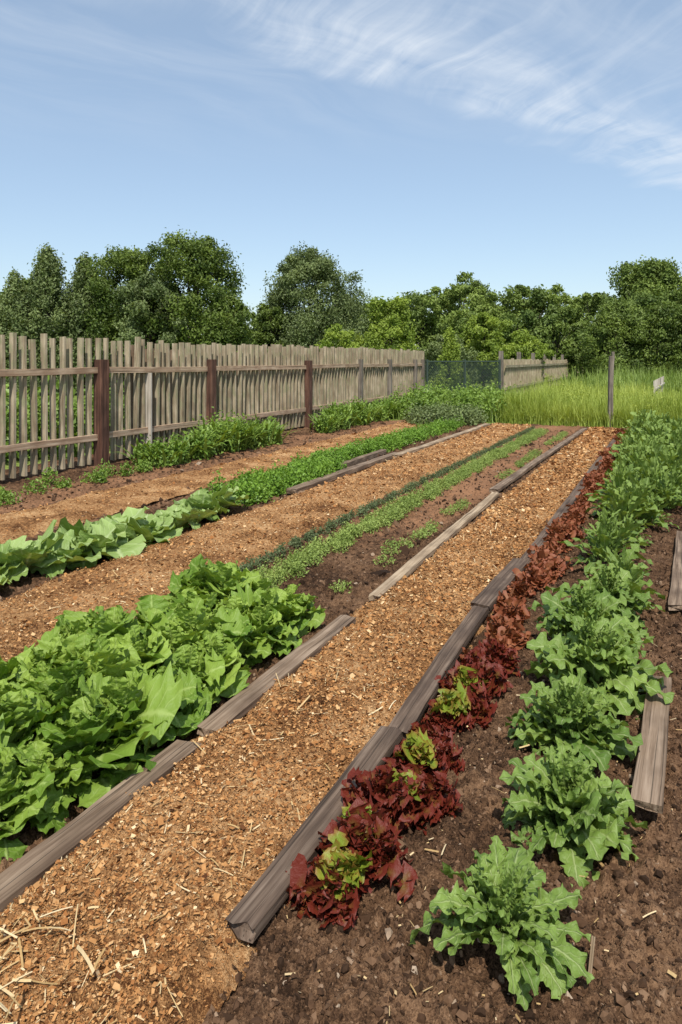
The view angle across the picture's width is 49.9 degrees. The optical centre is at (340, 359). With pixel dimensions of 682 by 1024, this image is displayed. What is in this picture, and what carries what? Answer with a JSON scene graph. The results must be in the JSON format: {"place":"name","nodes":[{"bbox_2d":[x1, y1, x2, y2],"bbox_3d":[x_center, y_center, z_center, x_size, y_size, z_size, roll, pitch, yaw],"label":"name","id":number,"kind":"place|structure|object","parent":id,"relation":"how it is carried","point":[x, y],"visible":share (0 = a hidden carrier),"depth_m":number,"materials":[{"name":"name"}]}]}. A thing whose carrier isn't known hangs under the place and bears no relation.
{"place":"outdoors","nodes":[
{"label":"outdoors","id":0,"kind":"place"},
{"bbox_2d":[0,421,426,543],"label":"mulch path","id":1,"kind":"structure","parent":0,"point":[139,499],"depth_m":8.46,"materials":[{"name":"brown wood"}]},
{"bbox_2d":[0,421,616,1023],"bbox_3d":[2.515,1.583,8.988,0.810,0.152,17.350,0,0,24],"label":"mulch path","id":2,"kind":"structure","parent":0,"point":[210,992],"depth_m":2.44,"materials":[{"name":"brown wood"}]},
{"bbox_2d":[5,369,617,468],"bbox_3d":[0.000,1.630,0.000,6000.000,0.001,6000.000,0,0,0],"label":"ground","id":3,"kind":"structure","parent":0,"point":[39,458],"depth_m":19.60,"materials":[{"name":"green plant"}]},
{"bbox_2d":[0,266,48,394],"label":"conifer tree","id":4,"kind":"object","parent":3,"relation":"on","point":[12,301],"visible":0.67,"depth_m":32.94,"materials":[{"name":"green plant"}]},
{"bbox_2d":[2,283,53,385],"bbox_3d":[-15.150,-1.026,34.897,4.091,5.553,4.469,0,0,-29],"label":"broadleaf tree","id":5,"kind":"object","parent":3,"relation":"on","point":[13,329],"visible":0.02,"depth_m":33.43,"materials":[{"name":"green plant"}]},
{"bbox_2d":[5,242,79,394],"bbox_3d":[-13.711,-1.860,34.035,3.505,7.221,4.044,0,0,0],"label":"conifer tree","id":6,"kind":"object","parent":3,"relation":"on","point":[48,303],"visible":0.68,"depth_m":33.47,"materials":[{"name":"green plant"}]},
{"bbox_2d":[39,251,113,394],"bbox_3d":[-12.060,-1.701,34.602,4.266,6.902,4.254,0,0,0],"label":"conifer tree","id":7,"kind":"object","parent":3,"relation":"on","point":[79,295],"visible":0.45,"depth_m":33.81,"materials":[{"name":"green plant"}]},
{"bbox_2d":[5,373,170,461],"bbox_3d":[-3.144,0.746,16.802,2.442,1.838,21.732,0,0,24],"label":"hedge behind fence","id":8,"kind":"object","parent":3,"relation":"on","point":[38,420],"visible":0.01,"depth_m":12.13,"materials":[{"name":"green plant"}]},
{"bbox_2d":[72,244,188,393],"bbox_3d":[-10.063,-1.885,34.951,6.160,7.270,6.094,0,0,0],"label":"broadleaf tree","id":9,"kind":"object","parent":3,"relation":"on","point":[128,264],"visible":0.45,"depth_m":33.52,"materials":[{"name":"green plant"}]},
{"bbox_2d":[93,271,188,380],"bbox_3d":[-8.861,-1.113,33.053,4.831,5.726,5.189,0,0,0],"label":"broadleaf tree","id":10,"kind":"object","parent":3,"relation":"on","point":[130,293],"visible":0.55,"depth_m":32.15,"materials":[{"name":"green plant"}]},
{"bbox_2d":[125,227,258,366],"bbox_3d":[-6.977,-2.266,34.089,6.588,8.031,6.953,0,0,0],"label":"broadleaf tree","id":11,"kind":"object","parent":3,"relation":"on","point":[201,272],"visible":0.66,"depth_m":32.68,"materials":[{"name":"green plant"}]},
{"bbox_2d":[0,332,424,479],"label":"wooden picket fence","id":12,"kind":"object","parent":3,"relation":"on","point":[292,385],"visible":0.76,"depth_m":12.57,"materials":[{"name":"grey wood"}]},
{"bbox_2d":[193,295,267,352],"bbox_3d":[-4.902,-0.606,32.927,4.090,4.712,3.437,0,0,0],"label":"broadleaf tree","id":13,"kind":"object","parent":3,"relation":"on","point":[241,307],"visible":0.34,"depth_m":32.30,"materials":[{"name":"green plant"}]},
{"bbox_2d":[249,303,288,347],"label":"broadleaf tree","id":14,"kind":"object","parent":3,"relation":"on","point":[265,314],"visible":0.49,"depth_m":38.48,"materials":[{"name":"green plant"}]},
{"bbox_2d":[243,241,370,347],"bbox_3d":[-2.033,-2.328,39.882,8.055,8.157,7.237,0,0,0],"label":"broadleaf tree","id":15,"kind":"object","parent":3,"relation":"on","point":[307,266],"visible":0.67,"depth_m":38.78,"materials":[{"name":"green plant"}]},
{"bbox_2d":[314,323,359,351],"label":"leafy shrub","id":16,"kind":"object","parent":3,"relation":"on","point":[334,334],"visible":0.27,"depth_m":29.59,"materials":[{"name":"green plant"}]},
{"bbox_2d":[0,271,681,382],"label":"distant tree line","id":17,"kind":"object","parent":3,"relation":"on","point":[557,325],"visible":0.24,"depth_m":58.80,"materials":[{"name":"green plant"}]},
{"bbox_2d":[313,294,372,346],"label":"broadleaf tree","id":18,"kind":"object","parent":3,"relation":"on","point":[363,328],"visible":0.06,"depth_m":51.25,"materials":[{"name":"green plant"}]},
{"bbox_2d":[349,292,419,350],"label":"broadleaf tree","id":19,"kind":"object","parent":3,"relation":"on","point":[388,329],"visible":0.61,"depth_m":37.40,"materials":[{"name":"green plant"}]},
{"bbox_2d":[431,326,471,391],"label":"leafy shrub","id":20,"kind":"object","parent":3,"relation":"on","point":[451,348],"visible":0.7,"depth_m":29.73,"materials":[{"name":"green plant"}]},
{"bbox_2d":[422,334,480,388],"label":"leafy shrub","id":21,"kind":"object","parent":3,"relation":"on","point":[433,351],"visible":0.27,"depth_m":39.63,"materials":[{"name":"green plant"}]},
{"bbox_2d":[389,377,520,422],"bbox_3d":[3.254,1.046,21.214,3.893,1.182,5.047,0,0,24],"label":"green shrub patch","id":22,"kind":"object","parent":3,"relation":"on","point":[473,396],"visible":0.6,"depth_m":19.72,"materials":[{"name":"green plant"}]},
{"bbox_2d":[425,359,500,393],"bbox_3d":[1.835,0.840,14.390,2.546,1.720,28.901,0,0,12],"label":"chain link fence","id":23,"kind":"object","parent":3,"relation":"on","point":[464,371],"visible":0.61,"depth_m":26.69,"materials":[{"name":"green metal"}]},
{"bbox_2d":[374,386,560,422],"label":"rough grass","id":24,"kind":"structure","parent":3,"relation":"on","point":[401,417],"depth_m":19.95,"materials":[{"name":"green plant"}]},
{"bbox_2d":[458,311,516,386],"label":"broadleaf tree","id":25,"kind":"object","parent":3,"relation":"on","point":[478,328],"visible":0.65,"depth_m":41.33,"materials":[{"name":"green plant"}]},
{"bbox_2d":[490,327,555,385],"bbox_3d":[9.329,0.025,37.998,3.329,3.450,2.857,0,0,0],"label":"leafy shrub","id":26,"kind":"object","parent":3,"relation":"on","point":[523,343],"visible":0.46,"depth_m":37.52,"materials":[{"name":"green plant"}]},
{"bbox_2d":[499,351,582,393],"bbox_3d":[15.640,0.675,50.148,0.275,2.050,47.578,0,0,23],"label":"grey paling fence","id":27,"kind":"object","parent":3,"relation":"on","point":[518,370],"visible":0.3,"depth_m":33.59,"materials":[{"name":"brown wood"}]},
{"bbox_2d":[490,373,681,421],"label":"tall grass","id":28,"kind":"structure","parent":3,"relation":"on","point":[537,394],"depth_m":19.49,"materials":[{"name":"green plant"}]},
{"bbox_2d":[494,392,681,427],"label":"grass edge","id":29,"kind":"object","parent":3,"relation":"on","point":[561,416],"depth_m":18.07,"materials":[{"name":"green plant"}]},
{"bbox_2d":[607,356,613,426],"bbox_3d":[6.511,0.800,17.694,0.135,1.801,0.112,0,0,0],"label":"wooden post","id":30,"kind":"object","parent":3,"relation":"on","point":[610,381],"visible":0.84,"depth_m":17.65,"materials":[{"name":"grey wood"}]},
{"bbox_2d":[551,361,681,392],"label":"meadow weeds","id":31,"kind":"object","parent":3,"relation":"on","point":[672,380],"visible":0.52,"depth_m":30.36,"materials":[{"name":"green plant"}]},
{"bbox_2d":[566,306,668,380],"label":"broadleaf tree","id":32,"kind":"object","parent":3,"relation":"on","point":[597,339],"visible":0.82,"depth_m":44.96,"materials":[{"name":"green plant"}]},
{"bbox_2d":[560,409,681,613],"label":"mustard green row","id":33,"kind":"object","parent":3,"relation":"on","point":[645,473],"visible":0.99,"depth_m":7.26,"materials":[{"name":"green plant"}]},
{"bbox_2d":[595,255,681,316],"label":"broadleaf tree","id":34,"kind":"object","parent":3,"relation":"on","point":[653,276],"visible":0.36,"depth_m":78.32,"materials":[{"name":"green plant"}]},
{"bbox_2d":[626,299,681,375],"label":"broadleaf tree","id":35,"kind":"object","parent":3,"relation":"on","point":[664,317],"visible":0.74,"depth_m":44.94,"materials":[{"name":"green plant"}]},
{"bbox_2d":[653,376,664,393],"bbox_3d":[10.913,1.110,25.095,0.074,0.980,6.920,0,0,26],"label":"sign","id":36,"kind":"object","parent":3,"relation":"on","point":[658,382],"visible":0.47,"depth_m":24.47,"materials":[{"name":"paint"}]},
{"bbox_2d":[0,420,681,1023],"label":"garden soil","id":37,"kind":"structure","parent":0,"point":[412,1004],"depth_m":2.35,"materials":[{"name":"brown soil"}]},
{"bbox_2d":[0,740,201,911],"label":"garden edging board","id":38,"kind":"object","parent":37,"relation":"on","point":[34,865],"visible":0.79,"depth_m":2.40,"materials":[{"name":"wood"}]},
{"bbox_2d":[0,483,248,584],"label":"cabbage row","id":39,"kind":"object","parent":37,"relation":"on","point":[129,531],"visible":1,"depth_m":5.86,"materials":[{"name":"green plant"}]},
{"bbox_2d":[0,553,325,863],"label":"green lettuce bed","id":40,"kind":"object","parent":37,"relation":"on","point":[83,695],"visible":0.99,"depth_m":3.12,"materials":[{"name":"green plant"}]},
{"bbox_2d":[0,388,431,506],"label":"fence side weeds","id":41,"kind":"object","parent":37,"relation":"on","point":[211,438],"visible":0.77,"depth_m":12.35,"materials":[{"name":"green plant"}]},
{"bbox_2d":[0,424,529,661],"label":"mulch path","id":42,"kind":"structure","parent":37,"relation":"on","point":[24,613],"depth_m":6.03,"materials":[{"name":"brown wood"}]},
{"bbox_2d":[197,615,355,736],"bbox_3d":[-0.257,1.545,3.716,0.104,0.044,1.492,0,0,24],"label":"garden edging board","id":43,"kind":"object","parent":37,"relation":"on","point":[242,703],"visible":0.88,"depth_m":3.50,"materials":[{"name":"wood"}]},
{"bbox_2d":[224,725,402,943],"bbox_3d":[-0.030,1.540,2.510,0.100,0.044,1.186,0,0,25],"label":"garden edging board","id":44,"kind":"object","parent":37,"relation":"on","point":[248,918],"visible":0.74,"depth_m":2.27,"materials":[{"name":"wood"}]},
{"bbox_2d":[206,415,464,506],"bbox_3d":[0.633,1.421,12.857,1.068,0.371,10.502,0,0,21],"label":"parsley row","id":45,"kind":"object","parent":37,"relation":"on","point":[257,486],"visible":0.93,"depth_m":9.85,"materials":[{"name":"green plant"}]},
{"bbox_2d":[0,439,681,1023],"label":"straw litter","id":46,"kind":"object","parent":37,"relation":"on","point":[22,979],"visible":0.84,"depth_m":2.03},
{"bbox_2d":[286,452,396,493],"bbox_3d":[0.165,1.539,10.296,0.142,0.076,3.712,0,0,24],"label":"garden edging board","id":47,"kind":"object","parent":37,"relation":"on","point":[310,484],"visible":0.91,"depth_m":9.74,"materials":[{"name":"grey wood"}]},
{"bbox_2d":[313,449,385,478],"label":"garden edging board","id":48,"kind":"object","parent":37,"relation":"on","point":[361,459],"visible":0.57,"depth_m":11.36,"materials":[{"name":"grey wood"}]},
{"bbox_2d":[239,425,534,571],"bbox_3d":[1.831,1.533,11.117,0.215,0.123,12.620,0,0,24],"label":"sage row","id":49,"kind":"object","parent":37,"relation":"on","point":[310,534],"visible":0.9,"depth_m":7.49,"materials":[{"name":"green plant"}]},
{"bbox_2d":[251,427,548,589],"bbox_3d":[1.827,1.520,10.387,0.405,0.147,12.680,0,0,24],"label":"thyme row","id":50,"kind":"object","parent":37,"relation":"on","point":[343,538],"visible":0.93,"depth_m":7.11,"materials":[{"name":"green plant"}]},
{"bbox_2d":[315,665,488,905],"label":"bronze lettuce plants","id":51,"kind":"object","parent":37,"relation":"on","point":[351,866],"visible":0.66,"depth_m":2.58,"materials":[{"name":"green plant"}]},
{"bbox_2d":[285,635,520,930],"bbox_3d":[0.389,1.517,2.942,0.409,0.245,2.039,0,0,25],"label":"red lettuce row","id":52,"kind":"object","parent":37,"relation":"on","point":[393,807],"visible":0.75,"depth_m":2.49,"materials":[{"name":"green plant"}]},
{"bbox_2d":[369,492,498,600],"bbox_3d":[0.998,1.547,6.612,0.092,0.051,4.047,0,0,23],"label":"garden edging board","id":53,"kind":"object","parent":37,"relation":"on","point":[411,565],"visible":0.96,"depth_m":5.91,"materials":[{"name":"wood"}]},
{"bbox_2d":[388,606,488,739],"bbox_3d":[0.540,1.535,3.756,0.102,0.050,1.628,0,0,23],"label":"garden edging board","id":54,"kind":"object","parent":37,"relation":"on","point":[414,706],"visible":0.88,"depth_m":3.57,"materials":[{"name":"grey wood"}]},
{"bbox_2d":[391,423,489,458],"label":"garden edging board","id":55,"kind":"object","parent":37,"relation":"on","point":[424,446],"visible":0.63,"depth_m":13.52,"materials":[{"name":"grey wood"}]},
{"bbox_2d":[400,400,488,425],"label":"herb bushes","id":56,"kind":"object","parent":37,"relation":"on","point":[470,416],"visible":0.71,"depth_m":17.80,"materials":[{"name":"green plant"}]},
{"bbox_2d":[328,431,568,592],"bbox_3d":[2.399,1.543,10.384,0.333,0.100,11.887,0,0,24],"label":"seedling row","id":57,"kind":"object","parent":37,"relation":"on","point":[517,463],"visible":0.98,"depth_m":6.76,"materials":[{"name":"green plant"}]},
{"bbox_2d":[471,558,528,611],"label":"garden edging board","id":58,"kind":"object","parent":37,"relation":"on","point":[488,594],"visible":0.8,"depth_m":4.92,"materials":[{"name":"grey wood"}]},
{"bbox_2d":[409,835,594,1010],"bbox_3d":[0.458,1.477,1.980,0.453,0.275,0.436,0,0,35],"label":"mustard green plant","id":59,"kind":"object","parent":37,"relation":"on","point":[508,892],"visible":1,"depth_m":1.92,"materials":[{"name":"green plant"}]},
{"bbox_2d":[489,428,586,491],"bbox_3d":[3.620,1.544,12.521,0.118,0.055,8.615,0,0,25],"label":"garden edging board","id":60,"kind":"object","parent":37,"relation":"on","point":[510,479],"visible":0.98,"depth_m":10.68,"materials":[{"name":"grey wood"}]},
{"bbox_2d":[459,427,628,664],"bbox_3d":[3.548,1.517,10.063,0.542,0.267,13.983,0,0,25],"label":"bronze red lettuce row","id":61,"kind":"object","parent":37,"relation":"on","point":[545,565],"visible":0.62,"depth_m":5.28,"materials":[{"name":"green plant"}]},
{"bbox_2d":[521,428,624,568],"bbox_3d":[3.812,1.544,10.874,0.116,0.062,11.861,0,0,24],"label":"garden edging board","id":62,"kind":"object","parent":37,"relation":"on","point":[571,498],"visible":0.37,"depth_m":7.56,"materials":[{"name":"grey wood"}]},
{"bbox_2d":[499,745,648,888],"bbox_3d":[0.769,1.500,2.456,0.513,0.399,0.480,0,0,0],"label":"mustard green plant","id":63,"kind":"object","parent":37,"relation":"on","point":[560,795],"visible":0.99,"depth_m":2.40,"materials":[{"name":"green plant"}]},
{"bbox_2d":[505,667,642,776],"bbox_3d":[0.930,1.476,2.976,0.505,0.389,0.557,0,0,0],"label":"mustard green plant","id":64,"kind":"object","parent":37,"relation":"on","point":[569,705],"visible":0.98,"depth_m":2.95,"materials":[{"name":"green plant"}]},
{"bbox_2d":[528,578,645,662],"bbox_3d":[1.325,1.416,3.914,0.570,0.482,0.642,0,0,0],"label":"mustard green plant","id":65,"kind":"object","parent":37,"relation":"on","point":[590,599],"visible":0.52,"depth_m":3.92,"materials":[{"name":"green plant"}]},
{"bbox_2d":[588,936,594,973],"bbox_3d":[0.655,1.558,1.915,0.009,0.086,0.034,0,0,37],"label":"wooden plant label","id":66,"kind":"object","parent":37,"relation":"on","point":[591,954],"visible":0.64,"depth_m":1.92,"materials":[{"name":"beige wood"}]},
{"bbox_2d":[524,612,674,719],"bbox_3d":[1.199,1.423,3.436,0.633,0.474,0.575,0,0,0],"label":"mustard green plant","id":67,"kind":"object","parent":37,"relation":"on","point":[602,649],"visible":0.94,"depth_m":3.36,"materials":[{"name":"green plant"}]},
{"bbox_2d":[545,560,654,648],"bbox_3d":[1.566,1.429,4.342,0.612,0.467,0.682,0,0,0],"label":"mustard green plant","id":68,"kind":"object","parent":37,"relation":"on","point":[615,584],"visible":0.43,"depth_m":4.32,"materials":[{"name":"green plant"}]},
{"bbox_2d":[631,675,671,813],"bbox_3d":[1.291,1.528,3.021,0.105,0.035,1.148,0,0,26],"label":"garden edging board","id":69,"kind":"object","parent":37,"relation":"on","point":[647,792],"visible":0.84,"depth_m":2.81,"materials":[{"name":"wood"}]},
{"bbox_2d":[668,531,681,610],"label":"garden edging board","id":70,"kind":"object","parent":37,"relation":"on","point":[675,599],"visible":1,"depth_m":5.07,"materials":[{"name":"grey wood"}]},
{"bbox_2d":[0,0,681,347],"label":"sky","id":71,"kind":"structure","parent":0,"point":[419,144],"materials":[{"name":"blue"}]}
]}

